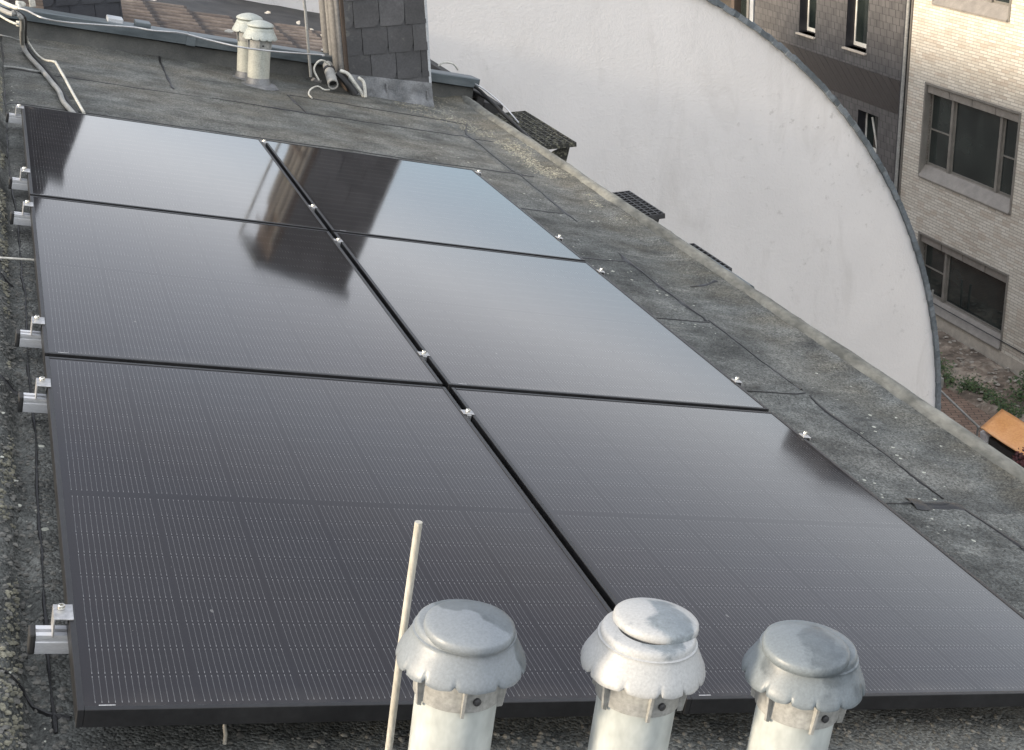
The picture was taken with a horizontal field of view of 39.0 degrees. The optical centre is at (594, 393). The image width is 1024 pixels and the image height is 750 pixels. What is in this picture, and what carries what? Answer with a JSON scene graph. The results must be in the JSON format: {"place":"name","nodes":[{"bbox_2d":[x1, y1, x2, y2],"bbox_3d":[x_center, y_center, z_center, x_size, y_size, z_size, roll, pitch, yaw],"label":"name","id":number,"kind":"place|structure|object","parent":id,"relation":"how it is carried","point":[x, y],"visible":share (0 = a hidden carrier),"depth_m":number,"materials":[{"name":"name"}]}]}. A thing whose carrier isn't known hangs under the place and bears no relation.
{"place":"outdoors","nodes":[
{"label":"outdoors","id":0,"kind":"place"},
{"bbox_2d":[247,0,940,410],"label":"barrel roof building","id":1,"kind":"structure","parent":0,"point":[737,142],"depth_m":16.59,"materials":[{"name":"white paint"}]},
{"bbox_2d":[720,0,754,21],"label":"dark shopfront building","id":2,"kind":"structure","parent":0,"point":[745,8],"depth_m":37.88,"materials":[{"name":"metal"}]},
{"bbox_2d":[754,0,913,195],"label":"slate building","id":3,"kind":"structure","parent":0,"point":[848,54],"depth_m":33.14,"materials":[{"name":"grey stone"}]},
{"bbox_2d":[795,0,816,38],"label":"window","id":4,"kind":"structure","parent":3,"relation":"in","point":[807,20],"depth_m":34.90,"materials":[{"name":"black glass"}]},
{"bbox_2d":[842,0,868,54],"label":"window","id":5,"kind":"structure","parent":3,"relation":"in","point":[857,10],"depth_m":32.89,"materials":[{"name":"white glass"}]},
{"bbox_2d":[857,109,877,151],"bbox_3d":[6.505,-6.102,33.724,0.266,0.970,0.900,-9,25,-19],"label":"window","id":6,"kind":"structure","parent":3,"relation":"in","point":[868,123],"depth_m":33.95,"materials":[{"name":"black glass"}]},
{"bbox_2d":[894,0,910,189],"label":"downpipe","id":7,"kind":"object","parent":3,"relation":"attached to","point":[902,93],"visible":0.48,"depth_m":31.13,"materials":[{"name":"grey metal"}]},
{"bbox_2d":[900,0,1023,377],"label":"brick building","id":8,"kind":"structure","parent":0,"point":[962,190],"depth_m":29.52,"materials":[{"name":"brick"}]},
{"bbox_2d":[917,231,1008,350],"bbox_3d":[7.838,-2.243,30.475,0.387,1.630,3.260,-9,25,-19],"label":"window","id":9,"kind":"structure","parent":8,"relation":"in","point":[962,284],"depth_m":30.39,"materials":[{"name":"black glass"}]},
{"bbox_2d":[918,82,1021,214],"bbox_3d":[7.736,-5.073,29.412,0.387,2.030,3.300,-9,25,-19],"label":"window","id":10,"kind":"structure","parent":8,"relation":"in","point":[973,144],"depth_m":29.49,"materials":[{"name":"black glass"}]},
{"bbox_2d":[932,0,1011,21],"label":"window","id":11,"kind":"structure","parent":8,"relation":"in","point":[991,9],"depth_m":28.21,"materials":[{"name":"white glass"}]},
{"bbox_2d":[941,386,991,437],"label":"brick path","id":12,"kind":"structure","parent":0,"point":[979,417],"depth_m":27.43,"materials":[{"name":"red brick"}]},
{"bbox_2d":[941,377,943,387],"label":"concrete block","id":13,"kind":"structure","parent":12,"relation":"on","point":[942,381],"depth_m":28.45,"materials":[{"name":"grey concrete"}]},
{"bbox_2d":[941,390,980,435],"bbox_3d":[6.304,0.531,25.744,0.061,1.042,2.505,-5,24,-10],"label":"handrail","id":14,"kind":"object","parent":12,"relation":"on","point":[962,411],"visible":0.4,"depth_m":25.01,"materials":[{"name":"grey metal"}]},
{"bbox_2d":[980,409,1023,461],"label":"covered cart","id":15,"kind":"object","parent":12,"relation":"on","point":[1002,431],"visible":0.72,"depth_m":24.20,"materials":[{"name":"orange fabric"}]},
{"bbox_2d":[1012,447,1023,467],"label":"flowering plant","id":16,"kind":"object","parent":12,"relation":"on","point":[1020,462],"visible":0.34,"depth_m":23.29,"materials":[{"name":"red plant"}]},
{"bbox_2d":[938,331,1023,421],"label":"soil bed","id":17,"kind":"object","parent":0,"point":[982,365],"visible":0.27,"depth_m":28.93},
{"bbox_2d":[937,327,1023,416],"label":"rubble","id":18,"kind":"object","parent":17,"relation":"on","point":[997,384],"visible":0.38,"depth_m":28.88,"materials":[{"name":"stone"}]},
{"bbox_2d":[940,352,1023,417],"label":"weeds","id":19,"kind":"object","parent":17,"relation":"on","point":[971,384],"visible":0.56,"depth_m":28.08,"materials":[{"name":"green plant"}]},
{"bbox_2d":[1003,370,1023,412],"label":"shrub","id":20,"kind":"object","parent":17,"relation":"on","point":[1019,392],"visible":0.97,"depth_m":27.54,"materials":[{"name":"green plant"}]},
{"label":"ground","id":21,"kind":"structure","parent":0,"visible":0},
{"bbox_2d":[4,0,502,113],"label":"tiled roof building","id":22,"kind":"structure","parent":21,"relation":"on","point":[214,17],"depth_m":12.19,"materials":[{"name":"ceramic"}]},
{"bbox_2d":[43,0,123,20],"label":"slate chimney","id":23,"kind":"object","parent":22,"relation":"on","point":[99,8],"visible":0.29,"depth_m":10.50,"materials":[{"name":"stone"}]},
{"bbox_2d":[0,3,1023,749],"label":"flat roof building","id":24,"kind":"structure","parent":21,"relation":"on","point":[772,355],"depth_m":5.77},
{"bbox_2d":[0,15,19,24],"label":"cable","id":25,"kind":"object","parent":24,"relation":"on","point":[8,20],"visible":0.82,"depth_m":8.50,"materials":[{"name":"white plastic"}]},
{"bbox_2d":[0,76,23,749],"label":"moss","id":26,"kind":"object","parent":24,"relation":"on","point":[9,593],"visible":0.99,"depth_m":2.82,"materials":[{"name":"green plant"}]},
{"bbox_2d":[0,257,33,260],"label":"rod","id":27,"kind":"object","parent":24,"relation":"on","point":[13,258],"visible":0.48,"depth_m":4.80,"materials":[{"name":"silver metal"}]},
{"bbox_2d":[3,65,40,72],"bbox_3d":[-3.282,-1.875,8.325,0.246,0.071,0.043,-14,27,-28],"label":"cable","id":28,"kind":"object","parent":24,"relation":"on","point":[26,69],"visible":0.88,"depth_m":8.32,"materials":[{"name":"grey plastic"}]},
{"bbox_2d":[29,0,35,6],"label":"post","id":29,"kind":"object","parent":24,"relation":"on","point":[32,3],"visible":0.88,"depth_m":9.67,"materials":[{"name":"white"}]},
{"bbox_2d":[0,7,75,112],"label":"conduit","id":30,"kind":"object","parent":24,"relation":"on","point":[54,85],"visible":0.91,"depth_m":8.16,"materials":[{"name":"grey plastic"}]},
{"bbox_2d":[0,0,20,10],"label":"cable","id":31,"kind":"object","parent":30,"relation":"on","point":[12,6],"visible":1,"depth_m":8.16,"materials":[{"name":"white plastic"}]},
{"bbox_2d":[15,1,25,6],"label":"cable clip","id":32,"kind":"object","parent":31,"relation":"attached to","point":[22,3],"visible":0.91,"depth_m":8.27,"materials":[{"name":"white plastic"}]},
{"bbox_2d":[0,6,77,112],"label":"cable","id":33,"kind":"object","parent":24,"relation":"on","point":[68,101],"visible":0.64,"depth_m":8.30,"materials":[{"name":"black rubber"}]},
{"bbox_2d":[27,37,55,62],"bbox_3d":[-3.405,-2.118,8.780,0.070,0.118,0.785,-14,27,-28],"label":"cable","id":34,"kind":"object","parent":24,"relation":"on","point":[37,54],"visible":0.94,"depth_m":8.77,"materials":[{"name":"beige plastic"}]},
{"bbox_2d":[27,603,73,654],"bbox_3d":[0.030,0.533,3.159,2.375,0.120,0.060,4,20,-24],"label":"mounting rail","id":35,"kind":"object","parent":24,"relation":"attached to","point":[52,638],"visible":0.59,"depth_m":2.67,"materials":[{"name":"metal"}]},
{"bbox_2d":[44,356,611,727],"bbox_3d":[-0.660,0.270,3.382,1.134,0.035,1.722,5,20,-24],"label":"solar panel","id":36,"kind":"object","parent":35,"relation":"attached to","point":[235,547],"visible":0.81,"depth_m":3.17,"materials":[{"name":"black glass"}]},
{"bbox_2d":[450,387,1023,713],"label":"solar panel","id":37,"kind":"object","parent":35,"relation":"attached to","point":[736,533],"visible":0.91,"depth_m":3.72,"materials":[{"name":"black glass"}]},
{"bbox_2d":[55,61,84,113],"bbox_3d":[-2.911,-1.707,7.977,0.017,0.057,1.361,-11,25,-22],"label":"rod","id":38,"kind":"object","parent":24,"relation":"on","point":[70,89],"visible":0.96,"depth_m":7.89,"materials":[{"name":"white plastic"}]},
{"bbox_2d":[18,8,324,55],"bbox_3d":[-2.442,-2.129,8.577,1.856,0.475,0.324,-14,27,-28],"label":"lightning conductor","id":39,"kind":"object","parent":24,"relation":"on","point":[169,32],"visible":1,"depth_m":8.60,"materials":[{"name":"metal"}]},
{"bbox_2d":[223,724,227,744],"bbox_3d":[-0.667,0.609,2.604,0.009,0.025,0.056,-5,24,-10],"label":"rod","id":40,"kind":"object","parent":24,"relation":"on","point":[225,733],"visible":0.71,"depth_m":2.60,"materials":[{"name":"silver metal"}]},
{"bbox_2d":[6,104,481,175],"bbox_3d":[-1.703,-1.232,7.301,2.375,0.120,0.060,4,20,-24],"label":"mounting rail","id":41,"kind":"object","parent":24,"relation":"on","point":[13,118],"visible":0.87,"depth_m":6.82,"materials":[{"name":"silver metal"}]},
{"bbox_2d":[266,140,584,261],"bbox_3d":[-0.867,-0.927,6.857,1.134,0.036,1.722,4,20,-24],"label":"solar panel","id":42,"kind":"object","parent":41,"relation":"attached to","point":[368,195],"visible":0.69,"depth_m":6.72,"materials":[{"name":"black glass"}]},
{"bbox_2d":[232,13,262,80],"bbox_3d":[-2.354,-2.294,9.750,0.281,0.560,0.288,-1,22,-22],"label":"vent pipe","id":43,"kind":"object","parent":24,"relation":"on","point":[239,27],"visible":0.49,"depth_m":9.66,"materials":[{"name":"beige plastic"}]},
{"bbox_2d":[241,20,278,90],"bbox_3d":[-2.243,-2.208,9.586,0.283,0.550,0.290,-1,22,-22],"label":"vent pipe","id":44,"kind":"object","parent":24,"relation":"on","point":[258,34],"visible":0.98,"depth_m":9.51,"materials":[{"name":"beige plastic"}]},
{"bbox_2d":[8,167,562,241],"bbox_3d":[-1.240,-0.760,6.194,2.375,0.120,0.060,4,20,-24],"label":"mounting rail","id":45,"kind":"object","parent":24,"relation":"on","point":[20,183],"visible":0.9,"depth_m":5.71,"materials":[{"name":"silver metal"}]},
{"bbox_2d":[21,105,326,230],"bbox_3d":[-1.916,-1.009,6.383,1.134,0.035,1.722,5,20,-24],"label":"solar panel","id":46,"kind":"object","parent":45,"relation":"on","point":[74,156],"visible":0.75,"depth_m":6.24,"materials":[{"name":"black glass"}]},
{"bbox_2d":[10,200,604,274],"bbox_3d":[-1.049,-0.566,5.739,2.375,0.120,0.060,4,20,-24],"label":"mounting rail","id":47,"kind":"object","parent":24,"relation":"on","point":[20,218],"visible":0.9,"depth_m":5.26,"materials":[{"name":"silver metal"}]},
{"bbox_2d":[30,196,441,386],"bbox_3d":[-1.288,-0.370,4.883,1.134,0.035,1.722,5,20,-24],"label":"solar panel","id":48,"kind":"object","parent":47,"relation":"on","point":[128,284],"visible":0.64,"depth_m":4.69,"materials":[{"name":"black glass"}]},
{"bbox_2d":[333,232,768,411],"bbox_3d":[-0.240,-0.287,5.356,1.134,0.036,1.722,4,20,-24],"label":"solar panel","id":49,"kind":"object","parent":47,"relation":"attached to","point":[471,318],"visible":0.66,"depth_m":5.18,"materials":[{"name":"black glass"}]},
{"bbox_2d":[303,0,311,76],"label":"cable","id":50,"kind":"object","parent":24,"relation":"attached to","point":[307,37],"visible":1,"depth_m":9.99,"materials":[{"name":"grey plastic"}]},
{"bbox_2d":[308,86,329,98],"bbox_3d":[-1.867,-2.043,9.718,0.067,0.060,0.338,4,24,12],"label":"cable","id":51,"kind":"object","parent":24,"relation":"on","point":[309,95],"visible":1,"depth_m":9.69,"materials":[{"name":"white plastic"}]},
{"bbox_2d":[323,61,337,89],"bbox_3d":[-1.848,-2.232,10.087,0.084,0.144,0.338,-7,24,-13],"label":"drain stub","id":52,"kind":"object","parent":24,"relation":"on","point":[330,75],"visible":0.99,"depth_m":10.02,"materials":[{"name":"grey plastic"}]},
{"bbox_2d":[313,59,337,80],"bbox_3d":[-1.883,-2.272,10.084,0.052,0.144,0.202,15,28,33],"label":"cable","id":53,"kind":"object","parent":52,"relation":"hanging from","point":[316,63],"visible":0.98,"depth_m":10.03,"materials":[{"name":"white plastic"}]},
{"bbox_2d":[336,70,358,95],"bbox_3d":[-1.733,-2.175,10.098,0.164,0.183,0.055,7,25,17],"label":"hose","id":54,"kind":"object","parent":24,"relation":"on","point":[348,84],"visible":1,"depth_m":10.08,"materials":[{"name":"black rubber"}]},
{"bbox_2d":[340,69,363,96],"bbox_3d":[-1.694,-2.177,10.091,0.169,0.194,0.028,3,24,9],"label":"cable","id":55,"kind":"object","parent":24,"relation":"on","point":[356,85],"visible":1,"depth_m":10.07,"materials":[{"name":"grey plastic"}]},
{"bbox_2d":[357,76,366,96],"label":"cable","id":56,"kind":"object","parent":24,"relation":"on","point":[364,85],"visible":1,"depth_m":10.08,"materials":[{"name":"white plastic"}]},
{"bbox_2d":[319,0,433,107],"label":"slate chimney","id":57,"kind":"object","parent":24,"relation":"on","point":[381,48],"visible":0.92,"depth_m":10.18,"materials":[{"name":"stone"}]},
{"bbox_2d":[15,315,741,385],"bbox_3d":[-0.575,-0.083,4.605,2.375,0.120,0.060,4,20,-24],"label":"mounting rail","id":58,"kind":"object","parent":24,"relation":"on","point":[28,338],"visible":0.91,"depth_m":4.12,"materials":[{"name":"silver metal"}]},
{"bbox_2d":[385,520,422,749],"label":"rod","id":59,"kind":"object","parent":24,"relation":"on","point":[404,625],"visible":0.84,"depth_m":2.27,"materials":[{"name":"white metal"}]},
{"bbox_2d":[17,376,810,441],"bbox_3d":[-0.398,0.098,4.180,2.375,0.120,0.060,4,20,-24],"label":"mounting rail","id":60,"kind":"object","parent":24,"relation":"on","point":[35,402],"visible":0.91,"depth_m":3.70,"materials":[{"name":"silver metal"}]},
{"bbox_2d":[438,62,458,70],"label":"cable","id":61,"kind":"object","parent":24,"relation":"on","point":[448,63],"visible":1,"depth_m":10.93,"materials":[{"name":"grey plastic"}]},
{"bbox_2d":[395,599,525,749],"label":"vent pipe","id":62,"kind":"object","parent":24,"relation":"on","point":[461,663],"visible":1,"depth_m":2.06,"materials":[{"name":"grey plastic"}]},
{"bbox_2d":[475,84,518,122],"bbox_3d":[-0.738,-2.182,10.681,0.059,0.172,0.909,-13,26,-25],"label":"cable","id":63,"kind":"object","parent":24,"relation":"on","point":[498,101],"visible":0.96,"depth_m":10.67,"materials":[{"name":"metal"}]},
{"bbox_2d":[0,92,1001,741],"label":"lichen","id":64,"kind":"object","parent":24,"relation":"on","point":[496,180],"visible":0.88,"depth_m":4.67},
{"bbox_2d":[474,86,530,137],"bbox_3d":[-0.659,-2.037,10.380,0.110,0.167,1.626,-10,25,-20],"label":"cable","id":65,"kind":"object","parent":24,"relation":"on","point":[503,113],"visible":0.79,"depth_m":10.49,"materials":[{"name":"black rubber"}]},
{"bbox_2d":[473,90,533,139],"bbox_3d":[-0.635,-2.008,10.401,0.122,0.116,1.626,-9,25,-19],"label":"cable","id":66,"kind":"object","parent":24,"relation":"attached to","point":[478,94],"visible":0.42,"depth_m":10.94,"materials":[{"name":"black rubber"}]},
{"bbox_2d":[0,247,1023,749],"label":"gravel grit","id":67,"kind":"object","parent":24,"relation":"on","point":[242,735],"visible":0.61,"depth_m":3.08,"materials":[{"name":"grey gravel"}]},
{"bbox_2d":[395,96,632,218],"bbox_3d":[-0.896,-1.649,9.264,1.085,0.044,3.609,4,20,-24],"label":"kerb lichen","id":68,"kind":"object","parent":24,"relation":"on","point":[508,149],"visible":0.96,"depth_m":9.39},
{"bbox_2d":[494,111,576,160],"bbox_3d":[-0.467,-1.810,10.495,0.310,0.260,1.120,-9,25,-19],"label":"step grate","id":69,"kind":"object","parent":24,"relation":"attached to","point":[543,134],"visible":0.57,"depth_m":10.28,"materials":[{"name":"grey metal"}]},
{"bbox_2d":[612,191,664,221],"bbox_3d":[0.224,-1.040,8.829,0.214,0.260,0.560,-9,25,-19],"label":"step grate","id":70,"kind":"object","parent":24,"relation":"attached to","point":[642,205],"visible":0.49,"depth_m":8.76,"materials":[{"name":"grey metal"}]},
{"bbox_2d":[580,597,705,749],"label":"vent pipe","id":71,"kind":"object","parent":24,"relation":"on","point":[642,661],"visible":1,"depth_m":2.13,"materials":[{"name":"grey plastic"}]},
{"bbox_2d":[690,243,731,270],"bbox_3d":[0.581,-0.620,7.807,0.126,0.260,0.480,-9,25,-19],"label":"step grate","id":72,"kind":"object","parent":24,"relation":"attached to","point":[711,256],"visible":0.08,"depth_m":7.77,"materials":[{"name":"grey metal"}]},
{"bbox_2d":[741,620,865,749],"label":"vent pipe","id":73,"kind":"object","parent":24,"relation":"on","point":[805,680],"visible":1,"depth_m":2.16,"materials":[{"name":"grey plastic"}]}
]}

